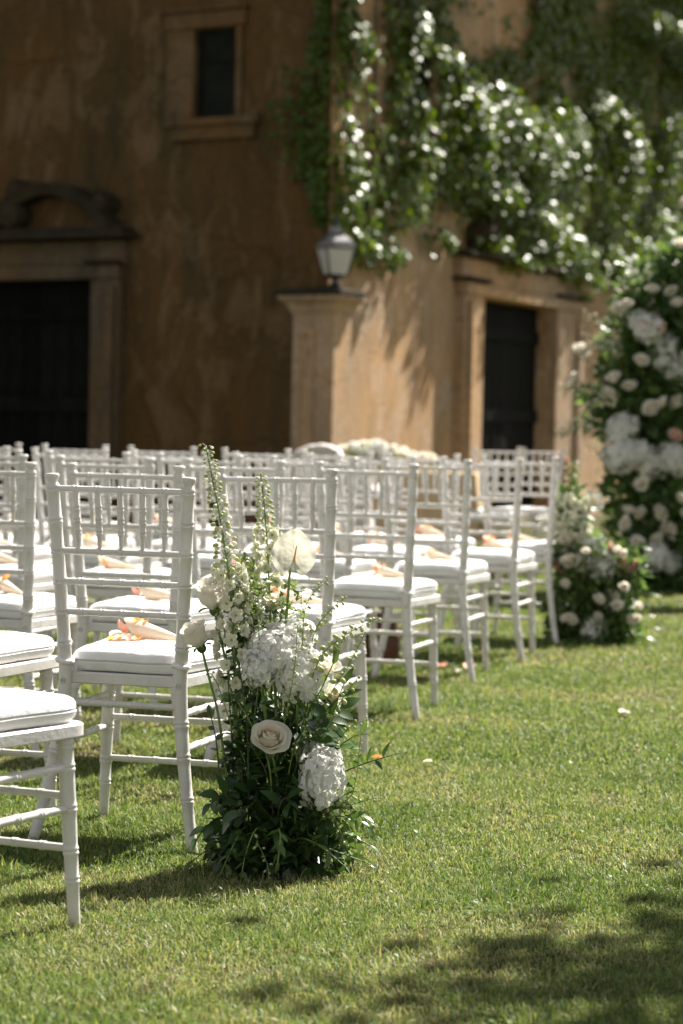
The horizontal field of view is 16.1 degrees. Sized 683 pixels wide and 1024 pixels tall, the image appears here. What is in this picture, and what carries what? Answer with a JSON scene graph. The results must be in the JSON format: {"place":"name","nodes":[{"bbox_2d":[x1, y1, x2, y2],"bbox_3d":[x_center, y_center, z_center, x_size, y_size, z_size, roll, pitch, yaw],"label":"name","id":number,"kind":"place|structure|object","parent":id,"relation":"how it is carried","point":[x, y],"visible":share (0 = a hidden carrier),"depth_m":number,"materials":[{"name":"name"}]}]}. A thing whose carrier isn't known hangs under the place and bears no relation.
{"place":"outdoors","nodes":[
{"label":"outdoors","id":0,"kind":"place"},
{"bbox_2d":[0,514,682,1023],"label":"lawn","id":1,"kind":"structure","parent":0,"point":[594,522],"depth_m":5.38,"materials":[{"name":"plant"}]},
{"bbox_2d":[0,446,42,633],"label":"chiavari chair","id":2,"kind":"object","parent":1,"relation":"on","point":[6,535],"visible":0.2,"depth_m":11.48,"materials":[{"name":"white paint"}]},
{"bbox_2d":[0,443,48,542],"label":"chiavari chair","id":3,"kind":"object","parent":1,"relation":"on","point":[18,446],"visible":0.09,"depth_m":13.16,"materials":[{"name":"white paint"}]},
{"bbox_2d":[0,450,53,654],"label":"chiavari chair","id":4,"kind":"object","parent":1,"relation":"on","point":[43,555],"visible":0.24,"depth_m":10.47,"materials":[{"name":"white paint"}]},
{"bbox_2d":[0,539,11,543],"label":"paper cone","id":5,"kind":"object","parent":4,"relation":"on","point":[3,541],"visible":0.31,"depth_m":10.65,"materials":[{"name":"beige paper"}]},
{"bbox_2d":[0,454,56,679],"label":"chiavari chair","id":6,"kind":"object","parent":1,"relation":"on","point":[43,578],"visible":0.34,"depth_m":9.03,"materials":[{"name":"white paint"}]},
{"bbox_2d":[0,550,17,563],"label":"paper cone","id":7,"kind":"object","parent":6,"relation":"on","point":[5,559],"visible":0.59,"depth_m":9.33,"materials":[{"name":"beige paper"}]},
{"bbox_2d":[0,631,58,836],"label":"chiavari chair","id":8,"kind":"object","parent":1,"relation":"on","point":[22,653],"visible":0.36,"depth_m":6.31,"materials":[{"name":"white paint"}]},
{"bbox_2d":[0,462,80,760],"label":"chiavari chair","id":9,"kind":"object","parent":1,"relation":"on","point":[29,610],"visible":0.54,"depth_m":7.52,"materials":[{"name":"white paint"}]},
{"bbox_2d":[0,574,22,594],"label":"paper cone","id":10,"kind":"object","parent":9,"relation":"on","point":[6,586],"visible":0.89,"depth_m":7.79,"materials":[{"name":"beige paper"}]},
{"bbox_2d":[0,688,83,927],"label":"chiavari chair","id":11,"kind":"object","parent":1,"relation":"on","point":[28,717],"visible":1,"depth_m":4.98,"materials":[{"name":"white paint"}]},
{"bbox_2d":[31,447,134,637],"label":"chiavari chair","id":12,"kind":"object","parent":1,"relation":"on","point":[41,520],"visible":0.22,"depth_m":11.47,"materials":[{"name":"white paint"}]},
{"bbox_2d":[41,444,133,599],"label":"chiavari chair","id":13,"kind":"object","parent":1,"relation":"on","point":[66,451],"visible":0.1,"depth_m":13.13,"materials":[{"name":"white paint"}]},
{"bbox_2d":[42,450,161,636],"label":"chiavari chair","id":14,"kind":"object","parent":1,"relation":"on","point":[91,561],"visible":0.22,"depth_m":10.39,"materials":[{"name":"white paint"}]},
{"bbox_2d":[82,534,115,546],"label":"paper cone","id":15,"kind":"object","parent":14,"relation":"on","point":[88,540],"visible":0.56,"depth_m":10.63,"materials":[{"name":"beige paper"}]},
{"bbox_2d":[53,455,170,702],"bbox_3d":[-0.827,0.250,9.154,0.448,0.926,0.477,2,2,15],"label":"chiavari chair","id":16,"kind":"object","parent":1,"relation":"on","point":[98,593],"visible":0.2,"depth_m":8.97,"materials":[{"name":"white paint"}]},
{"bbox_2d":[98,556,141,569],"bbox_3d":[-0.849,0.195,9.156,0.197,0.079,0.067,2,2,29],"label":"paper cone","id":17,"kind":"object","parent":16,"relation":"on","point":[106,562],"visible":0.89,"depth_m":9.15,"materials":[{"name":"beige paper"}]},
{"bbox_2d":[28,473,240,854],"bbox_3d":[-0.498,0.366,6.155,0.448,0.926,0.477,2,2,15],"label":"chiavari chair","id":18,"kind":"object","parent":1,"relation":"on","point":[109,665],"visible":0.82,"depth_m":5.99,"materials":[{"name":"white paint"}]},
{"bbox_2d":[107,636,121,639],"bbox_3d":[-0.585,0.325,6.225,0.034,0.014,0.041,-1,-16,-46],"label":"yellow petal","id":19,"kind":"object","parent":18,"relation":"on","point":[110,637],"visible":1,"depth_m":6.22,"materials":[{"name":"yellow plant"}]},
{"bbox_2d":[109,631,125,635],"bbox_3d":[-0.577,0.316,6.263,0.041,0.017,0.048,3,4,34],"label":"pale petal","id":20,"kind":"object","parent":18,"relation":"on","point":[112,633],"visible":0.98,"depth_m":6.26,"materials":[{"name":"white plant"}]},
{"bbox_2d":[116,633,131,639],"bbox_3d":[-0.559,0.320,6.200,0.040,0.015,0.034,5,4,37],"label":"pink petal","id":21,"kind":"object","parent":18,"relation":"on","point":[126,636],"visible":1,"depth_m":6.20,"materials":[{"name":"pink plant"}]},
{"bbox_2d":[116,617,175,640],"bbox_3d":[-0.473,0.304,6.235,0.226,0.078,0.079,2,2,33],"label":"paper cone","id":22,"kind":"object","parent":18,"relation":"on","point":[139,627],"visible":0.73,"depth_m":6.23,"materials":[{"name":"beige paper"}]},
{"bbox_2d":[65,463,225,749],"bbox_3d":[-0.611,0.311,7.629,0.448,0.926,0.477,2,2,17],"label":"chiavari chair","id":23,"kind":"object","parent":1,"relation":"on","point":[85,624],"visible":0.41,"depth_m":7.47,"materials":[{"name":"white paint"}]},
{"bbox_2d":[131,580,169,599],"bbox_3d":[-0.565,0.253,7.648,0.210,0.072,0.073,2,2,27],"label":"paper cone","id":24,"kind":"object","parent":23,"relation":"on","point":[154,593],"visible":0.56,"depth_m":7.64,"materials":[{"name":"beige paper"}]},
{"bbox_2d":[127,446,217,562],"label":"chiavari chair","id":25,"kind":"object","parent":1,"relation":"on","point":[156,533],"visible":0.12,"depth_m":13.08,"materials":[{"name":"white paint"}]},
{"bbox_2d":[153,513,172,520],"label":"paper cone","id":26,"kind":"object","parent":25,"relation":"on","point":[157,518],"visible":0.15,"depth_m":13.25,"materials":[{"name":"beige paper"}]},
{"bbox_2d":[130,450,220,640],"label":"chiavari chair","id":27,"kind":"object","parent":1,"relation":"on","point":[204,543],"visible":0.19,"depth_m":11.35,"materials":[{"name":"white paint"}]},
{"bbox_2d":[155,453,263,664],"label":"chiavari chair","id":28,"kind":"object","parent":1,"relation":"on","point":[206,561],"visible":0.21,"depth_m":10.28,"materials":[{"name":"white paint"}]},
{"bbox_2d":[183,458,311,711],"bbox_3d":[-0.349,0.265,9.058,0.448,0.926,0.477,2,2,14],"label":"chiavari chair","id":29,"kind":"object","parent":1,"relation":"on","point":[279,470],"visible":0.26,"depth_m":8.86,"materials":[{"name":"white paint"}]},
{"bbox_2d":[233,558,270,573],"bbox_3d":[-0.325,0.204,9.107,0.077,0.076,0.222,0,3,-38],"label":"paper cone","id":30,"kind":"object","parent":29,"relation":"on","point":[234,561],"visible":0.06,"depth_m":9.16,"materials":[{"name":"beige paper"}]},
{"bbox_2d":[221,448,290,564],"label":"chiavari chair","id":31,"kind":"object","parent":1,"relation":"on","point":[248,538],"visible":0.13,"depth_m":12.92,"materials":[{"name":"white paint"}]},
{"bbox_2d":[232,452,321,648],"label":"chiavari chair","id":32,"kind":"object","parent":1,"relation":"on","point":[305,510],"visible":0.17,"depth_m":11.22,"materials":[{"name":"white paint"}]},
{"bbox_2d":[204,467,369,760],"bbox_3d":[-0.148,0.322,7.548,0.448,0.926,0.477,1,2,15],"label":"chiavari chair","id":33,"kind":"object","parent":1,"relation":"on","point":[342,618],"visible":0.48,"depth_m":7.36,"materials":[{"name":"white paint"}]},
{"bbox_2d":[270,586,335,604],"bbox_3d":[-0.119,0.259,7.560,0.219,0.075,0.062,1,2,-3],"label":"paper cone","id":34,"kind":"object","parent":33,"relation":"on","point":[314,600],"visible":0.41,"depth_m":7.55,"materials":[{"name":"beige paper"}]},
{"bbox_2d":[179,443,404,882],"bbox_3d":[-0.118,0.366,5.702,0.477,1.048,0.377,3,2,34],"label":"flower arrangement","id":35,"kind":"object","parent":1,"relation":"on","point":[291,802],"visible":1,"depth_m":5.70,"materials":[{"name":"plant"}]},
{"bbox_2d":[268,455,378,675],"bbox_3d":[-0.074,0.223,10.378,0.448,0.926,0.477,2,2,15],"label":"chiavari chair","id":36,"kind":"object","parent":1,"relation":"on","point":[350,567],"visible":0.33,"depth_m":10.19,"materials":[{"name":"white paint"}]},
{"bbox_2d":[315,543,341,553],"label":"paper cone","id":37,"kind":"object","parent":36,"relation":"on","point":[317,548],"visible":0.28,"depth_m":10.47,"materials":[{"name":"beige paper"}]},
{"bbox_2d":[264,443,383,570],"bbox_3d":[-0.118,0.017,15.839,0.810,0.937,0.640,1,2,8],"label":"armchair","id":38,"kind":"object","parent":1,"relation":"on","point":[321,449],"visible":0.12,"depth_m":15.53,"materials":[{"name":"white fabric"}]},
{"bbox_2d":[0,0,682,526],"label":"villa","id":39,"kind":"object","parent":1,"relation":"on","point":[164,282],"visible":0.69,"depth_m":23.36,"materials":[{"name":"paint"}]},
{"bbox_2d":[0,281,90,524],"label":"door","id":40,"kind":"structure","parent":39,"relation":"in","point":[45,326],"depth_m":24.09,"materials":[{"name":"brown wood"}]},
{"bbox_2d":[159,3,262,141],"bbox_3d":[-1.220,-4.132,22.769,1.166,1.244,0.190,2,2,32],"label":"window","id":41,"kind":"structure","parent":39,"relation":"in","point":[220,115],"depth_m":22.83,"materials":[{"name":"stone"}]},
{"bbox_2d":[316,215,355,287],"bbox_3d":[-0.052,-2.366,21.949,0.290,0.660,0.290,0,2,-20],"label":"lantern","id":42,"kind":"object","parent":39,"relation":"on","point":[335,248],"visible":0.99,"depth_m":21.87,"materials":[{"name":"black metal"}]},
{"bbox_2d":[389,14,452,168],"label":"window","id":43,"kind":"structure","parent":39,"relation":"in","point":[422,77],"depth_m":24.31,"materials":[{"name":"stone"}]},
{"bbox_2d":[266,0,682,303],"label":"ivy","id":44,"kind":"object","parent":39,"relation":"attached to","point":[576,135],"visible":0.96,"depth_m":26.18,"materials":[{"name":"green plant"}]},
{"bbox_2d":[481,301,538,507],"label":"door","id":45,"kind":"structure","parent":39,"relation":"in","point":[509,415],"depth_m":27.27,"materials":[{"name":"brown wood"}]},
{"bbox_2d":[301,450,384,609],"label":"chiavari chair","id":46,"kind":"object","parent":1,"relation":"on","point":[359,541],"visible":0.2,"depth_m":12.55,"materials":[{"name":"white paint"}]},
{"bbox_2d":[336,523,362,531],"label":"paper cone","id":47,"kind":"object","parent":46,"relation":"on","point":[337,527],"visible":0.18,"depth_m":12.77,"materials":[{"name":"paper"}]},
{"bbox_2d":[314,461,439,719],"bbox_3d":[0.135,0.278,8.950,0.448,0.926,0.477,2,2,15],"label":"chiavari chair","id":48,"kind":"object","parent":1,"relation":"on","point":[407,592],"visible":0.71,"depth_m":8.77,"materials":[{"name":"white paint"}]},
{"bbox_2d":[372,562,416,578],"bbox_3d":[0.196,0.219,8.986,0.185,0.063,0.053,2,2,27],"label":"paper cone","id":49,"kind":"object","parent":48,"relation":"on","point":[383,571],"visible":0.87,"depth_m":8.98,"materials":[{"name":"beige paper"}]},
{"bbox_2d":[364,607,399,659],"bbox_3d":[0.144,0.526,10.776,0.236,0.291,0.120,2,2,12],"label":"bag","id":50,"kind":"object","parent":1,"relation":"on","point":[392,650],"visible":0.13,"depth_m":10.72,"materials":[{"name":"brown leather"}]},
{"bbox_2d":[332,454,433,656],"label":"chiavari chair","id":51,"kind":"object","parent":1,"relation":"on","point":[370,549],"visible":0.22,"depth_m":11.16,"materials":[{"name":"white paint"}]},
{"bbox_2d":[366,531,404,545],"bbox_3d":[0.220,0.131,11.427,0.228,0.079,0.079,3,3,39],"label":"paper cone","id":52,"kind":"object","parent":51,"relation":"on","point":[379,542],"visible":0.52,"depth_m":11.43,"materials":[{"name":"beige paper"}]},
{"bbox_2d":[337,439,483,551],"bbox_3d":[0.419,-0.035,17.210,1.229,0.963,0.570,2,2,10],"label":"table","id":53,"kind":"object","parent":1,"relation":"on","point":[429,513],"depth_m":16.94,"materials":[{"name":"white fabric"}]},
{"bbox_2d":[371,458,489,681],"bbox_3d":[0.402,0.235,10.261,0.448,0.926,0.477,1,2,15],"label":"chiavari chair","id":54,"kind":"object","parent":1,"relation":"on","point":[463,571],"visible":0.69,"depth_m":10.09,"materials":[{"name":"white paint"}]},
{"bbox_2d":[420,547,458,559],"bbox_3d":[0.424,0.182,10.269,0.182,0.063,0.063,2,2,27],"label":"paper cone","id":55,"kind":"object","parent":54,"relation":"on","point":[432,554],"visible":0.94,"depth_m":10.26,"materials":[{"name":"beige paper"}]},
{"bbox_2d":[386,452,475,636],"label":"chiavari chair","id":56,"kind":"object","parent":1,"relation":"on","point":[439,548],"visible":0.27,"depth_m":12.23,"materials":[{"name":"white paint"}]},
{"bbox_2d":[416,525,443,535],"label":"paper cone","id":57,"kind":"object","parent":56,"relation":"on","point":[426,530],"visible":0.81,"depth_m":12.52,"materials":[{"name":"beige paper"}]},
{"bbox_2d":[438,662,446,665],"bbox_3d":[0.424,0.666,10.502,0.070,0.027,0.059,-27,-17,40],"label":"pink petal","id":58,"kind":"object","parent":1,"relation":"on","point":[443,664],"visible":0.58,"depth_m":10.50,"materials":[{"name":"pink plant"}]},
{"bbox_2d":[437,456,536,661],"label":"chiavari chair","id":59,"kind":"object","parent":1,"relation":"on","point":[513,560],"visible":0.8,"depth_m":11.04,"materials":[{"name":"white paint"}]},
{"bbox_2d":[482,535,510,548],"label":"paper cone","id":60,"kind":"object","parent":59,"relation":"on","point":[491,542],"visible":0.81,"depth_m":11.30,"materials":[{"name":"beige paper"}]},
{"bbox_2d":[461,446,526,579],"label":"chiavari chair","id":61,"kind":"object","parent":1,"relation":"on","point":[474,470],"visible":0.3,"depth_m":17.19,"materials":[{"name":"white paint"}]},
{"bbox_2d":[470,455,561,644],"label":"chiavari chair","id":62,"kind":"object","parent":1,"relation":"on","point":[544,551],"visible":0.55,"depth_m":11.93,"materials":[{"name":"white paint"}]},
{"bbox_2d":[506,530,543,541],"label":"paper cone","id":63,"kind":"object","parent":62,"relation":"on","point":[523,538],"visible":0.69,"depth_m":12.08,"materials":[{"name":"beige paper"}]},
{"bbox_2d":[491,447,565,576],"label":"chiavari chair","id":64,"kind":"object","parent":1,"relation":"on","point":[536,517],"visible":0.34,"depth_m":17.52,"materials":[{"name":"white paint"}]},
{"bbox_2d":[537,460,658,644],"bbox_3d":[1.282,0.231,12.070,0.604,0.976,0.467,1,2,0],"label":"flower arrangement","id":65,"kind":"object","parent":1,"relation":"on","point":[602,581],"visible":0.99,"depth_m":11.97,"materials":[{"name":"green plant"}]},
{"bbox_2d":[554,198,682,592],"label":"flower arch","id":66,"kind":"structure","parent":1,"relation":"on","point":[641,415],"depth_m":15.84,"materials":[{"name":"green plant"}]}
]}

